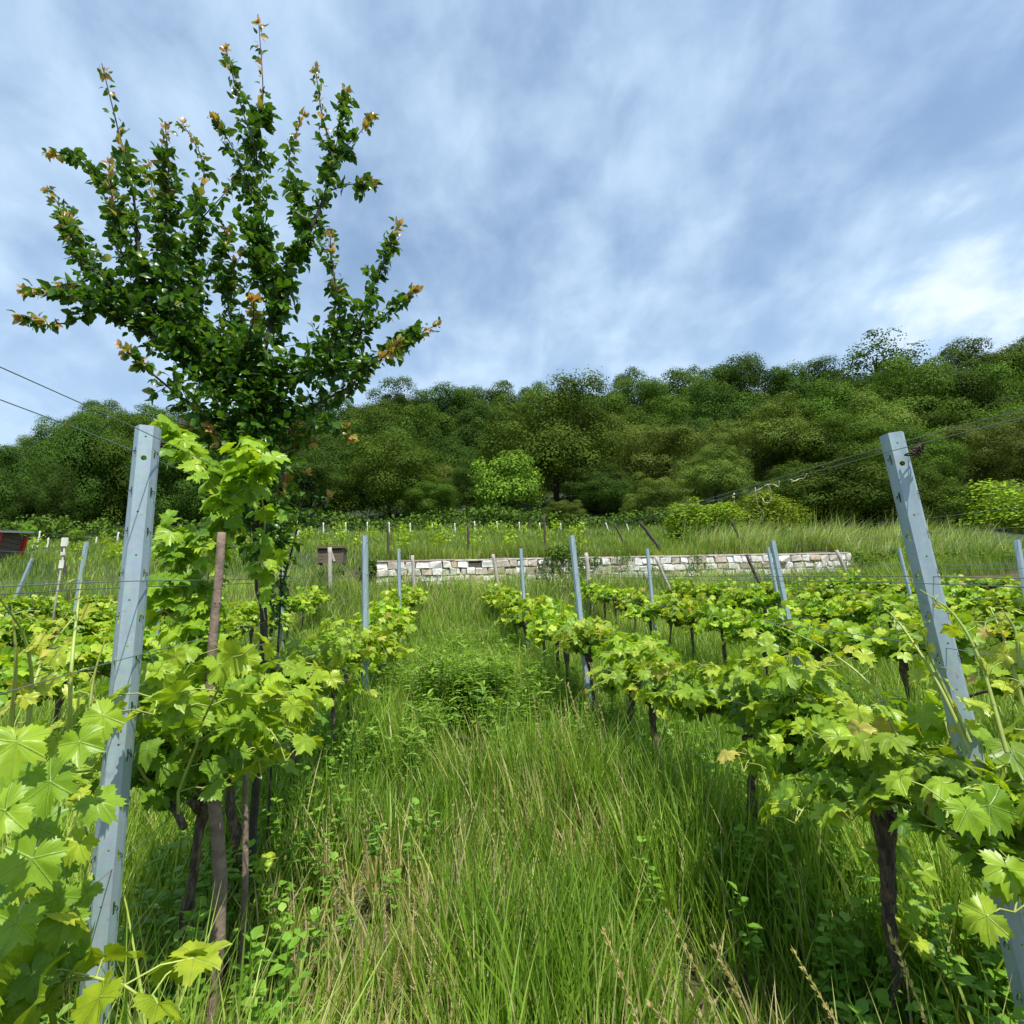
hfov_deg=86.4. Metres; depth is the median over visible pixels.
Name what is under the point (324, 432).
broadleaf tree
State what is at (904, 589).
grapevine
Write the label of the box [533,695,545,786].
grass stalk
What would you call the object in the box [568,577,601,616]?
grapevine
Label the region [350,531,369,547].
young vine
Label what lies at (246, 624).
grapevine
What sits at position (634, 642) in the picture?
grapevine
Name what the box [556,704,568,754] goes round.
grass stalk
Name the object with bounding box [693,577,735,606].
grapevine
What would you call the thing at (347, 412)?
broadleaf tree
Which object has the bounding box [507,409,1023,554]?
trellis wire
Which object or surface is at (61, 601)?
grapevine
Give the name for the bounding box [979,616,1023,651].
grapevine
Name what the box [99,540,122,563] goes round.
young vine
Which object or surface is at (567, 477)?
broadleaf tree
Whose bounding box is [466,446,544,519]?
broadleaf tree
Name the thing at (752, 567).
wooden stake
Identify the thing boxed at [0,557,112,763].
long shoots
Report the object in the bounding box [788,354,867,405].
broadleaf tree
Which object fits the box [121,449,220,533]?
broadleaf tree
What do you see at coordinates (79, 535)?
bush
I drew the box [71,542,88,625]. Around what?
steel post
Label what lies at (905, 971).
grass stalk
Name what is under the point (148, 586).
trellis wire
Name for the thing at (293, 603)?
grapevine
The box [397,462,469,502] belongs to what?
broadleaf tree
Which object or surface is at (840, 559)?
wooden stake
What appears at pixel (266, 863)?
grapevine
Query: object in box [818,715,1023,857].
grapevine
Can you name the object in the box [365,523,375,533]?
young vine
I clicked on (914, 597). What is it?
grapevine
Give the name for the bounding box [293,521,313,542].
young vine
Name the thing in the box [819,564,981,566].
trellis wire
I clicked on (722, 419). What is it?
broadleaf tree
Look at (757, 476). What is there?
broadleaf tree
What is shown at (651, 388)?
broadleaf tree
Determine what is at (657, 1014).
grass stalk
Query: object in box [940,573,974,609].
grapevine
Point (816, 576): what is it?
trellis wire
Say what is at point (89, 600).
grapevine
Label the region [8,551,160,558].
trellis wire
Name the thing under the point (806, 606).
grapevine
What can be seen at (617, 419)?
broadleaf tree
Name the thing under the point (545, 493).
broadleaf tree
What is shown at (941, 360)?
broadleaf tree
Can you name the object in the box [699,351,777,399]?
broadleaf tree
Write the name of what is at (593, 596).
grapevine
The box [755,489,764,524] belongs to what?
dry tendril
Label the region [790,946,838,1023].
grass stalk
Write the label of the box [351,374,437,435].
broadleaf tree
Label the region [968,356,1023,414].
broadleaf tree
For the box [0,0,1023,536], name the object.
sky
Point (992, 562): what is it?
terrace grass
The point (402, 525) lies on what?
young vine
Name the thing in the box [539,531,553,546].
young vine
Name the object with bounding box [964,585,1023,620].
grapevine
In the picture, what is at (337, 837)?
grass stalk
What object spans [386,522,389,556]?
dark stake
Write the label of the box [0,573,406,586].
trellis wire
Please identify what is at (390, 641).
grapevine
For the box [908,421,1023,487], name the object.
broadleaf tree
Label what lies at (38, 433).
broadleaf tree
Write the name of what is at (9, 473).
broadleaf tree
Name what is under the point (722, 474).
broadleaf tree
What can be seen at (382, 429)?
broadleaf tree
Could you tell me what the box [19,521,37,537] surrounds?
bush
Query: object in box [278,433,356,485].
broadleaf tree
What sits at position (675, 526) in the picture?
bush
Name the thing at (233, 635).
grapevine
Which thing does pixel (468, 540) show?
dark stake
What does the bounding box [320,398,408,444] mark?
broadleaf tree
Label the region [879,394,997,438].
broadleaf tree
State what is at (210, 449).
broadleaf tree
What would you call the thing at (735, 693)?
grapevine
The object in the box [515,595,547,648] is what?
grapevine
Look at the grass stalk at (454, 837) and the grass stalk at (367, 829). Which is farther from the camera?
the grass stalk at (454, 837)
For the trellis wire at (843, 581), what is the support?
attached to the steel post at (522, 574)
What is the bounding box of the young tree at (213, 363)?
[7,15,442,926]
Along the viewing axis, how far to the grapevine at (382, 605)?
7.01 m
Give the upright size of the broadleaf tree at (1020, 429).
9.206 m
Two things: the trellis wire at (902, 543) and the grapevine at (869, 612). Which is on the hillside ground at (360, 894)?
the grapevine at (869, 612)
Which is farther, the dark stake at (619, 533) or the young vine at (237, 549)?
the dark stake at (619, 533)
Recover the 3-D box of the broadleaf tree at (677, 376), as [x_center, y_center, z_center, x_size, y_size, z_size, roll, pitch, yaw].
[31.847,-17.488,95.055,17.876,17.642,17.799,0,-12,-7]
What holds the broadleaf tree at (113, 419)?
on the hillside ground at (360, 894)
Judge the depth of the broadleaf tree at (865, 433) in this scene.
46.42 m
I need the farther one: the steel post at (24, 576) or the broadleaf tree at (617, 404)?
the broadleaf tree at (617, 404)
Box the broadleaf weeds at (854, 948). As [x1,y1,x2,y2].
[36,676,1023,1023]
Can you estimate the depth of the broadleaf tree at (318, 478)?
31.35 m
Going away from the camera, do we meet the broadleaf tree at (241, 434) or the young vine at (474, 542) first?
the young vine at (474, 542)
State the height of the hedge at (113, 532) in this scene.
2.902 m
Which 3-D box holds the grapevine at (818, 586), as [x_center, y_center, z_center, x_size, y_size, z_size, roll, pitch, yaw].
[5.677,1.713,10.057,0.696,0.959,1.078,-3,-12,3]
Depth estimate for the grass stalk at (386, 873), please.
1.52 m
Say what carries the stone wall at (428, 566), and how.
on the hillside ground at (360, 894)
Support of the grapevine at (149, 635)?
on the hillside ground at (360, 894)
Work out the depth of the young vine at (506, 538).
16.38 m
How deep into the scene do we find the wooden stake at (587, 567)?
11.66 m
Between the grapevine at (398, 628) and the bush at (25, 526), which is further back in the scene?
the bush at (25, 526)
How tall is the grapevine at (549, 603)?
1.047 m
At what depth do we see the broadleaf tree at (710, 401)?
75.49 m
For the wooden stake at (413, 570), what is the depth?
12.51 m
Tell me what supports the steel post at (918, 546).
on the hillside ground at (360, 894)
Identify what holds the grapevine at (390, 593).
on the hillside ground at (360, 894)
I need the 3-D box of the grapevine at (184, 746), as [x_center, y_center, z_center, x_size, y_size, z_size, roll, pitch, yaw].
[-0.900,0.948,1.592,0.753,1.145,1.334,0,-12,-7]
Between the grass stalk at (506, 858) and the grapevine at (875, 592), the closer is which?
the grass stalk at (506, 858)
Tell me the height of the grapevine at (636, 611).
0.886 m
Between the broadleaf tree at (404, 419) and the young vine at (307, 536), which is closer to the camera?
the young vine at (307, 536)
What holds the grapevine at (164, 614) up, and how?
on the hillside ground at (360, 894)
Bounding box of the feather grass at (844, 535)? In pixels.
[681,505,1023,562]
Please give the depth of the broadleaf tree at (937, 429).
49.25 m
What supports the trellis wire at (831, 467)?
attached to the steel post at (576, 580)
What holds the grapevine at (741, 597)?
on the hillside ground at (360, 894)
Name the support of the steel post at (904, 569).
on the hillside ground at (360, 894)
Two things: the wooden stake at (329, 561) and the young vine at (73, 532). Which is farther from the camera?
the young vine at (73, 532)
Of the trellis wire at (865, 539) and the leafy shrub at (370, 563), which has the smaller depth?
the trellis wire at (865, 539)
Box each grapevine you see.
[0,594,72,649]
[0,611,71,647]
[0,625,7,649]
[0,630,128,735]
[0,653,88,711]
[0,881,231,1023]
[17,607,111,648]
[32,632,343,1005]
[46,592,100,621]
[61,602,119,634]
[63,625,186,661]
[74,592,117,611]
[97,603,140,621]
[107,615,185,653]
[135,414,293,774]
[155,650,333,924]
[160,598,184,624]
[192,593,230,609]
[201,614,248,643]
[219,612,255,639]
[226,600,283,643]
[238,635,379,790]
[256,608,295,642]
[267,593,317,637]
[274,615,385,780]
[292,588,322,631]
[296,585,334,629]
[315,625,381,749]
[351,601,409,676]
[351,612,416,690]
[353,623,414,703]
[359,597,415,667]
[369,594,416,619]
[377,590,414,610]
[391,584,423,603]
[393,583,427,602]
[401,588,427,607]
[401,598,411,609]
[478,583,509,613]
[484,585,504,624]
[489,585,528,629]
[492,596,529,641]
[494,593,527,639]
[494,598,542,654]
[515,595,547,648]
[516,599,576,681]
[520,594,572,665]
[529,609,603,708]
[546,610,620,713]
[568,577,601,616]
[581,583,619,619]
[583,640,728,776]
[591,623,682,736]
[593,585,634,629]
[608,587,657,632]
[619,598,666,640]
[637,627,877,889]
[644,593,691,646]
[659,592,715,660]
[660,575,694,597]
[678,580,709,599]
[678,595,750,665]
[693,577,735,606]
[714,587,761,609]
[715,653,1023,1023]
[719,600,822,675]
[746,587,796,619]
[750,581,773,592]
[756,578,803,594]
[757,619,894,710]
[787,592,843,626]
[797,578,841,627]
[806,593,880,657]
[811,608,985,701]
[816,582,868,603]
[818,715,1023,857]
[823,568,871,589]
[842,589,927,667]
[846,581,917,626]
[850,576,894,592]
[878,584,945,593]
[894,593,960,619]
[918,605,1023,674]
[920,640,1023,700]
[927,585,1020,642]
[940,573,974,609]
[942,580,986,597]
[948,581,1017,620]
[957,574,1014,590]
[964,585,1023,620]
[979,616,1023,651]
[990,581,1022,594]
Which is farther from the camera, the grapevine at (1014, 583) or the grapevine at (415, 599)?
the grapevine at (415, 599)
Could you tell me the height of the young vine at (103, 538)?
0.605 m
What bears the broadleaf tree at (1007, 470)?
on the hillside ground at (360, 894)
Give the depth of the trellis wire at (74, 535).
3.76 m
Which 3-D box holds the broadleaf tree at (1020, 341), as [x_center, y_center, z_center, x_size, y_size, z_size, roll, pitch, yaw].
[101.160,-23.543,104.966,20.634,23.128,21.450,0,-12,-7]
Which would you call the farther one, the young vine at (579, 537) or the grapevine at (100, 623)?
the young vine at (579, 537)
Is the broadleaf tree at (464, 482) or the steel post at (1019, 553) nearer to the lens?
the steel post at (1019, 553)
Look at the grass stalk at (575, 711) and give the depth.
2.95 m
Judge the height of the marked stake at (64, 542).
2.022 m
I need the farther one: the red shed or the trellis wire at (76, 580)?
the red shed
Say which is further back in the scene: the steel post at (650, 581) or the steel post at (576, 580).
the steel post at (650, 581)
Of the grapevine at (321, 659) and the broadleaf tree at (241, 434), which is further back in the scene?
the broadleaf tree at (241, 434)
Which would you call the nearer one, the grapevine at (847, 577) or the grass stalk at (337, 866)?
the grass stalk at (337, 866)
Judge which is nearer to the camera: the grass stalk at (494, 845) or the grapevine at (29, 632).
the grass stalk at (494, 845)
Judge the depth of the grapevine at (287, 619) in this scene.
8.20 m
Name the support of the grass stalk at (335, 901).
on the hillside ground at (360, 894)
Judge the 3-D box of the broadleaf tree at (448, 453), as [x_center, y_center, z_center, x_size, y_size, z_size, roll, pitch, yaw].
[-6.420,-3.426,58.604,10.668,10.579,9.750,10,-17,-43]
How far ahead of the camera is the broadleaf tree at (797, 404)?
76.96 m
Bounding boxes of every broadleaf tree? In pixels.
[0,443,65,529]
[4,444,35,464]
[5,464,83,538]
[13,415,68,456]
[22,413,127,537]
[30,430,103,462]
[38,474,123,535]
[43,397,128,444]
[73,411,171,531]
[91,408,152,439]
[103,402,184,431]
[106,484,191,528]
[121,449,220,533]
[173,405,218,435]
[194,433,294,527]
[196,440,219,466]
[218,433,294,452]
[269,443,364,526]
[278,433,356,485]
[279,410,346,451]
[295,401,337,437]
[305,391,383,436]
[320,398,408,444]
[321,417,422,476]
[324,425,443,525]
[338,456,419,510]
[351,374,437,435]
[390,400,470,453]
[392,474,462,523]
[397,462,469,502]
[407,380,483,440]
[419,425,478,494]
[437,399,516,460]
[442,455,486,517]
[453,379,529,445]
[461,448,566,497]
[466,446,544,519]
[468,364,630,512]
[508,380,573,417]
[541,454,623,492]
[553,379,620,428]
[560,462,636,515]
[580,392,660,440]
[600,366,671,431]
[603,413,657,463]
[608,437,684,480]
[610,423,730,498]
[616,393,715,434]
[645,414,717,459]
[647,365,743,416]
[666,374,779,451]
[669,432,754,508]
[681,452,754,490]
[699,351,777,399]
[703,391,831,483]
[716,416,782,467]
[740,389,824,425]
[744,451,826,484]
[753,359,835,403]
[768,407,901,473]
[781,375,916,428]
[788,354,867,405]
[811,326,933,383]
[839,353,963,430]
[839,362,941,403]
[839,387,930,444]
[860,422,971,491]
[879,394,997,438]
[881,360,1023,419]
[901,353,962,385]
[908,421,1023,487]
[915,423,1013,482]
[935,333,1023,394]
[954,400,1023,428]
[965,443,1023,478]
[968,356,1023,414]
[971,410,1023,482]
[1004,336,1023,385]
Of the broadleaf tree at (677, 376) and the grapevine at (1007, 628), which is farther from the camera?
the broadleaf tree at (677, 376)
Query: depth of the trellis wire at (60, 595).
6.43 m
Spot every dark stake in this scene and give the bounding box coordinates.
[61,546,66,574]
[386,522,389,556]
[467,524,469,549]
[543,515,546,547]
[614,524,625,545]
[640,521,660,551]
[729,519,743,542]
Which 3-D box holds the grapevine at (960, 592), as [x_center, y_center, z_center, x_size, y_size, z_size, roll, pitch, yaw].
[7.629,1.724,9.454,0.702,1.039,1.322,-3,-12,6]
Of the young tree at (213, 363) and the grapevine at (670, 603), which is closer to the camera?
the young tree at (213, 363)
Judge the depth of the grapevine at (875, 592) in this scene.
8.61 m
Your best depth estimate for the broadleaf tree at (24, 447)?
66.25 m
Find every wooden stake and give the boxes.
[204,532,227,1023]
[328,547,332,593]
[411,555,415,585]
[491,554,500,585]
[584,553,592,615]
[654,556,670,589]
[745,554,760,583]
[835,550,854,590]
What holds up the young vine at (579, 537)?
on the hillside ground at (360, 894)
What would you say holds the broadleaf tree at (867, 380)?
on the hillside ground at (360, 894)
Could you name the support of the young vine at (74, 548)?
on the hillside ground at (360, 894)
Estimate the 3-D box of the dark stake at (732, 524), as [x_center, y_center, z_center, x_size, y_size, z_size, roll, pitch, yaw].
[6.367,0.676,15.293,0.452,0.985,0.086,0,-12,-7]
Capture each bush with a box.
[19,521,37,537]
[63,528,87,543]
[535,543,604,578]
[540,499,587,526]
[620,471,690,524]
[659,497,754,540]
[727,487,815,536]
[738,458,812,510]
[763,443,937,528]
[882,462,986,528]
[931,478,1023,532]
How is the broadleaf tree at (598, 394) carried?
on the hillside ground at (360, 894)
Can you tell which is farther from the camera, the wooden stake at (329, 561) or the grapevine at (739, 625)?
the wooden stake at (329, 561)
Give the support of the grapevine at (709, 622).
on the hillside ground at (360, 894)
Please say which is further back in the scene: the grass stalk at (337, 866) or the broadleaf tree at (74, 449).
the broadleaf tree at (74, 449)
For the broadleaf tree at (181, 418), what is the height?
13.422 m
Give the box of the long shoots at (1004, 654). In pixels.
[763,589,1023,752]
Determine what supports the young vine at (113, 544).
on the hillside ground at (360, 894)
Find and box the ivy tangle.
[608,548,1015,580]
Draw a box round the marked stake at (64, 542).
[52,538,68,619]
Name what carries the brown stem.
on the hillside ground at (360, 894)
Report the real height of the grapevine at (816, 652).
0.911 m
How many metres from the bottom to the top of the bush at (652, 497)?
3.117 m
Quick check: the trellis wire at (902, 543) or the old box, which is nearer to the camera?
the trellis wire at (902, 543)
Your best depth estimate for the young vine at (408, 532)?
19.42 m
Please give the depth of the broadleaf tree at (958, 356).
99.42 m
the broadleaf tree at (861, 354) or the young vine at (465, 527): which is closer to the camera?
the young vine at (465, 527)
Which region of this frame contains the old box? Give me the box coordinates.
[316,546,347,565]
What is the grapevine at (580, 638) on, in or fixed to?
on the hillside ground at (360, 894)
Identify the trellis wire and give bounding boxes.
[0,366,397,550]
[0,399,403,556]
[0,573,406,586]
[0,574,402,594]
[0,584,398,694]
[1,529,307,558]
[1,591,118,599]
[2,575,305,583]
[6,583,312,611]
[7,577,205,582]
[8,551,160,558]
[73,685,318,903]
[497,417,1023,557]
[499,572,1023,578]
[500,573,1023,587]
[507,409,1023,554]
[510,582,1023,660]
[587,507,1022,555]
[599,579,1023,600]
[630,568,1023,570]
[663,576,1001,583]
[665,527,1017,554]
[725,564,1016,568]
[739,536,1020,553]
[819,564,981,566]
[824,563,957,565]
[862,573,998,573]
[938,571,1018,571]
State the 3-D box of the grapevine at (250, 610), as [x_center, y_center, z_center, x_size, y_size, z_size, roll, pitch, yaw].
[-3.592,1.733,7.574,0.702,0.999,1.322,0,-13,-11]
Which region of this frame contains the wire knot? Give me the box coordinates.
[904,439,924,456]
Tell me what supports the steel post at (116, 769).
on the hillside ground at (360, 894)
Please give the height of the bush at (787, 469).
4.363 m
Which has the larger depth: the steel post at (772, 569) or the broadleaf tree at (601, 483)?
the broadleaf tree at (601, 483)
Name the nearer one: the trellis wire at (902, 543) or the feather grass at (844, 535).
the trellis wire at (902, 543)
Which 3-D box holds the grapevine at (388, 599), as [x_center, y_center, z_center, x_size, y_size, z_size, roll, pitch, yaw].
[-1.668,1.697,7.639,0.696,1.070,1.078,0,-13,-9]
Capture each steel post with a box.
[6,558,34,615]
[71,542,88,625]
[79,424,161,1023]
[149,609,159,664]
[280,567,283,649]
[362,535,368,697]
[397,549,401,641]
[519,549,528,644]
[569,535,591,705]
[645,549,657,641]
[766,547,783,620]
[769,540,800,665]
[879,431,1023,1023]
[897,548,913,603]
[1013,539,1023,598]
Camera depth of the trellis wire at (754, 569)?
6.60 m
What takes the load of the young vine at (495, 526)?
on the hillside ground at (360, 894)
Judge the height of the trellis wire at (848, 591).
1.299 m
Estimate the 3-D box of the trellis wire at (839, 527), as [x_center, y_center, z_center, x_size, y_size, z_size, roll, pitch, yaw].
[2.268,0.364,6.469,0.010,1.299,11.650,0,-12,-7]
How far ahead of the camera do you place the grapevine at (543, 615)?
5.71 m
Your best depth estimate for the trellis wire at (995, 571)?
10.44 m
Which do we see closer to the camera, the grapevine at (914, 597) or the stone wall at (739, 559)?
the grapevine at (914, 597)
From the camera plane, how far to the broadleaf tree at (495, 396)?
89.18 m
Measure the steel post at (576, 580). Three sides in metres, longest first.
1.661 x 0.058 x 0.025 m
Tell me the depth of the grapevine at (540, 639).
5.21 m
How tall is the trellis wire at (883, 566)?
1.300 m
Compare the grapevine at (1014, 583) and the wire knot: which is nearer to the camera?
the wire knot
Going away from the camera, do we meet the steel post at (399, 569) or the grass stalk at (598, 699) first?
the grass stalk at (598, 699)
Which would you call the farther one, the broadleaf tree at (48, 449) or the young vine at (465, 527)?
the broadleaf tree at (48, 449)
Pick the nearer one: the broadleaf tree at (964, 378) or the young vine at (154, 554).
the young vine at (154, 554)
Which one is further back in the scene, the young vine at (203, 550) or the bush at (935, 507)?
the bush at (935, 507)
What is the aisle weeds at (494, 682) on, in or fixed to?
on the hillside ground at (360, 894)
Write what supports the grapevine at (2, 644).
on the hillside ground at (360, 894)
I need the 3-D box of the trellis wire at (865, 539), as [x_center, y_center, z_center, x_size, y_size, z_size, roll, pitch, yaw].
[4.143,0.351,6.704,0.011,1.300,11.650,0,-12,-7]
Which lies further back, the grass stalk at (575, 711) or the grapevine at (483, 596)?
the grapevine at (483, 596)
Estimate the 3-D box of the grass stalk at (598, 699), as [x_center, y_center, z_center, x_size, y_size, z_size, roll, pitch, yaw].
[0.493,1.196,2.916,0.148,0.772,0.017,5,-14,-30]
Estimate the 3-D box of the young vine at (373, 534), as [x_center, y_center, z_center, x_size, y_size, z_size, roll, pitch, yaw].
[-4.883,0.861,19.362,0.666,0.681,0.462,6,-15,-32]
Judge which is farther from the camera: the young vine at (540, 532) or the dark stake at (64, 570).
the young vine at (540, 532)
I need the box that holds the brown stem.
[236,742,249,981]
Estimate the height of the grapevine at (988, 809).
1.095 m
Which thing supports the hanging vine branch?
attached to the grapevine at (188, 962)
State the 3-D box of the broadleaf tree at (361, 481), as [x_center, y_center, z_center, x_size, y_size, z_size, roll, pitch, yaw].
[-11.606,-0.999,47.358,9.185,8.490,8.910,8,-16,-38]
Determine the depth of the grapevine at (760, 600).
8.47 m
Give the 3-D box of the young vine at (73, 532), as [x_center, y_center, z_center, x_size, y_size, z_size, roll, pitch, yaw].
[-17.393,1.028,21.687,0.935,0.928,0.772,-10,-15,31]
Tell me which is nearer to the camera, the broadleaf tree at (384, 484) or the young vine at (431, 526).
the young vine at (431, 526)
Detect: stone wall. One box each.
[376,557,551,590]
[551,552,851,587]
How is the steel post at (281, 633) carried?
on the hillside ground at (360, 894)
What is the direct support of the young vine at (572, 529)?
on the hillside ground at (360, 894)
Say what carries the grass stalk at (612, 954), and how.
on the hillside ground at (360, 894)
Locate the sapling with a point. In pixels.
(281, 584)
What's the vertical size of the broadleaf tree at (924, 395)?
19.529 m
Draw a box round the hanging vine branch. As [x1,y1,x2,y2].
[0,697,126,1008]
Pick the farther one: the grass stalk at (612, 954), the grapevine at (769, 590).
the grapevine at (769, 590)
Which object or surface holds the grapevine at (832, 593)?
on the hillside ground at (360, 894)
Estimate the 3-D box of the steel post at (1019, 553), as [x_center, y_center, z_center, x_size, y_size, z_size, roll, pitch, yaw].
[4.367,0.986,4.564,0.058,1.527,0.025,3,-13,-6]
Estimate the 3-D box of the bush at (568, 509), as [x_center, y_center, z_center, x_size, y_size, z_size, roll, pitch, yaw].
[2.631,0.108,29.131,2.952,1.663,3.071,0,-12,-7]
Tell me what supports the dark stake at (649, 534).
on the hillside ground at (360, 894)
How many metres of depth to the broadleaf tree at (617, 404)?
70.51 m
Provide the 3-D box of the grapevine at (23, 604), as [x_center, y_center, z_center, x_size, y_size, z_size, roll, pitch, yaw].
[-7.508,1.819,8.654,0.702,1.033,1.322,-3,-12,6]
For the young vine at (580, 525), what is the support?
on the hillside ground at (360, 894)
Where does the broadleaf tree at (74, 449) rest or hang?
on the hillside ground at (360, 894)
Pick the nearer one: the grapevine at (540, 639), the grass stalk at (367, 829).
the grass stalk at (367, 829)
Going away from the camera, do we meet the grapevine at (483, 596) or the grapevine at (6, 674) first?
the grapevine at (6, 674)
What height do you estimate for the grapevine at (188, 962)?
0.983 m
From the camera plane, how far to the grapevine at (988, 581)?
10.71 m
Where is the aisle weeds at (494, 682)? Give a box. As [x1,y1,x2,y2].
[268,621,675,791]
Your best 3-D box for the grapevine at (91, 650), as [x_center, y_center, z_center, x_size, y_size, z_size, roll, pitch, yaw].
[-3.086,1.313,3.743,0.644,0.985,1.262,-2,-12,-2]
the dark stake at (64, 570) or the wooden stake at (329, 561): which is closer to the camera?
the wooden stake at (329, 561)
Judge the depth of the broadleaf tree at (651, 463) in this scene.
49.26 m
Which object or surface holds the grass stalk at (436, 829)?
on the hillside ground at (360, 894)
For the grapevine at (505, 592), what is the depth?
9.93 m
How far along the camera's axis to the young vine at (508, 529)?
19.89 m
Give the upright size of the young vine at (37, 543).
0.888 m
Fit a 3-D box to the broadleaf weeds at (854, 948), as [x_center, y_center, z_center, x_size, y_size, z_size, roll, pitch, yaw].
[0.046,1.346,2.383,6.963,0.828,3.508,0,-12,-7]
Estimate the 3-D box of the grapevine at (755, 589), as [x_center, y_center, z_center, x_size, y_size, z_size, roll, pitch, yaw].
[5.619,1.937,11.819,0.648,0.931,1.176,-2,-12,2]
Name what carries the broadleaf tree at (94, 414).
on the hillside ground at (360, 894)
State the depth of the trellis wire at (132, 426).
1.16 m
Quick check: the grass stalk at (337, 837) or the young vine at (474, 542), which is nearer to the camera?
the grass stalk at (337, 837)
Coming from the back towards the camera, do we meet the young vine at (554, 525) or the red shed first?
the young vine at (554, 525)
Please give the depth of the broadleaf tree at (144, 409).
79.20 m
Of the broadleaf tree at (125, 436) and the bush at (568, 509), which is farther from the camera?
the broadleaf tree at (125, 436)
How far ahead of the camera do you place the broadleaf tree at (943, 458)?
39.88 m
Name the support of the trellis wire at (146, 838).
attached to the steel post at (116, 769)
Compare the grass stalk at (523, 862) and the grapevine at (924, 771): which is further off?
the grass stalk at (523, 862)
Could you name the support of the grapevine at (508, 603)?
on the hillside ground at (360, 894)
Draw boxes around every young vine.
[27,530,46,549]
[62,527,90,545]
[66,541,88,555]
[98,531,110,543]
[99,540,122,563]
[103,534,121,551]
[150,546,159,560]
[196,529,213,556]
[231,540,249,559]
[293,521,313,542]
[313,532,332,545]
[330,516,348,535]
[332,527,348,542]
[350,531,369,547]
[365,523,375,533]
[368,527,379,541]
[391,526,415,548]
[397,518,409,533]
[398,525,420,541]
[424,526,454,547]
[425,517,442,534]
[439,522,457,538]
[458,520,469,534]
[465,535,486,548]
[470,522,486,538]
[488,517,506,532]
[494,523,516,538]
[499,531,521,548]
[517,522,527,533]
[533,522,553,538]
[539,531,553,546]
[549,516,566,531]
[557,518,584,538]
[567,526,592,545]
[577,521,588,529]
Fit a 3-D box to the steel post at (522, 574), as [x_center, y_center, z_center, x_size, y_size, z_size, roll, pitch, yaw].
[0.184,1.376,8.120,0.058,1.676,0.025,-2,-12,-7]
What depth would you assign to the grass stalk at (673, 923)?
1.23 m
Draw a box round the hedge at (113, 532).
[0,501,822,541]
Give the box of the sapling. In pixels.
[243,451,336,872]
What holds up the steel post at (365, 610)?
on the hillside ground at (360, 894)
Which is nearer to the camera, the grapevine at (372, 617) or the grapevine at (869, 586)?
the grapevine at (372, 617)
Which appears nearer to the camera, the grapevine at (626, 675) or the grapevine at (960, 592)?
the grapevine at (626, 675)
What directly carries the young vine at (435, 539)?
on the hillside ground at (360, 894)
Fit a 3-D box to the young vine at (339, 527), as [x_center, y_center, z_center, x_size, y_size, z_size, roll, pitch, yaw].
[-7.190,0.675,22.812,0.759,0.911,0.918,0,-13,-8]
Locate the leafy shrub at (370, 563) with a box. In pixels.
[356,556,378,580]
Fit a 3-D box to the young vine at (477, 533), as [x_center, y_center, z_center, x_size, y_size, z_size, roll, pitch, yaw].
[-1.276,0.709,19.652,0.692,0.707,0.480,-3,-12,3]
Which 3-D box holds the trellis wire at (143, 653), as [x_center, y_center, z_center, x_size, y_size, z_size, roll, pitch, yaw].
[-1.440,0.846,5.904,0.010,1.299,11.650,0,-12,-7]
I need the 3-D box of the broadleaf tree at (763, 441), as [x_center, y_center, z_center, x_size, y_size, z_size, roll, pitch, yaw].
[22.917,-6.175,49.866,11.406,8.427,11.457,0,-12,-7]
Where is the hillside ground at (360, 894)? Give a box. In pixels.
[0,462,1023,1023]
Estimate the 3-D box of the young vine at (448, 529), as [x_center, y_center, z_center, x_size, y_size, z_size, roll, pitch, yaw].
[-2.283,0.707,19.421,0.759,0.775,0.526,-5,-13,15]
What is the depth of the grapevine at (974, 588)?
9.04 m
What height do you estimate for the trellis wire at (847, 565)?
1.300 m
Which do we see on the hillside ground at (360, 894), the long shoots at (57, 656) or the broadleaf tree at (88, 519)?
the broadleaf tree at (88, 519)
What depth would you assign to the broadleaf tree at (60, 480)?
29.43 m
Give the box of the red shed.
[0,530,33,562]
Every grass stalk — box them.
[325,795,330,895]
[327,839,333,908]
[331,804,358,1019]
[332,865,336,958]
[335,859,340,931]
[338,794,372,1021]
[375,842,388,1019]
[379,852,386,1009]
[435,818,440,1015]
[438,804,468,1008]
[440,757,470,953]
[452,804,456,886]
[492,786,495,934]
[500,809,505,1005]
[500,821,515,949]
[513,819,535,924]
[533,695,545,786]
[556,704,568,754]
[567,684,589,765]
[588,662,613,775]
[601,926,638,1023]
[646,998,670,1023]
[665,909,722,1023]
[710,941,749,1023]
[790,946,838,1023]
[887,923,927,1023]
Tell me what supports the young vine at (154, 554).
on the hillside ground at (360, 894)
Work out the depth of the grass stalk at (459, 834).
1.66 m
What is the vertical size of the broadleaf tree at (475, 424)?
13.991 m
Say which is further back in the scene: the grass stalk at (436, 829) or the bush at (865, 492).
the bush at (865, 492)
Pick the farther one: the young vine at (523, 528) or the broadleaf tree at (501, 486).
the broadleaf tree at (501, 486)
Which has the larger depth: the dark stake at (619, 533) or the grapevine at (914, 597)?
the dark stake at (619, 533)
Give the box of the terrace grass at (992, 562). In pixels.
[0,519,1023,590]
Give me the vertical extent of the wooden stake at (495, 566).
0.914 m
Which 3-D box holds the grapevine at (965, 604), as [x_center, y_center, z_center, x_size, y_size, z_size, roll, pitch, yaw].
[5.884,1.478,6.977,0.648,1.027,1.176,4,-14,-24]

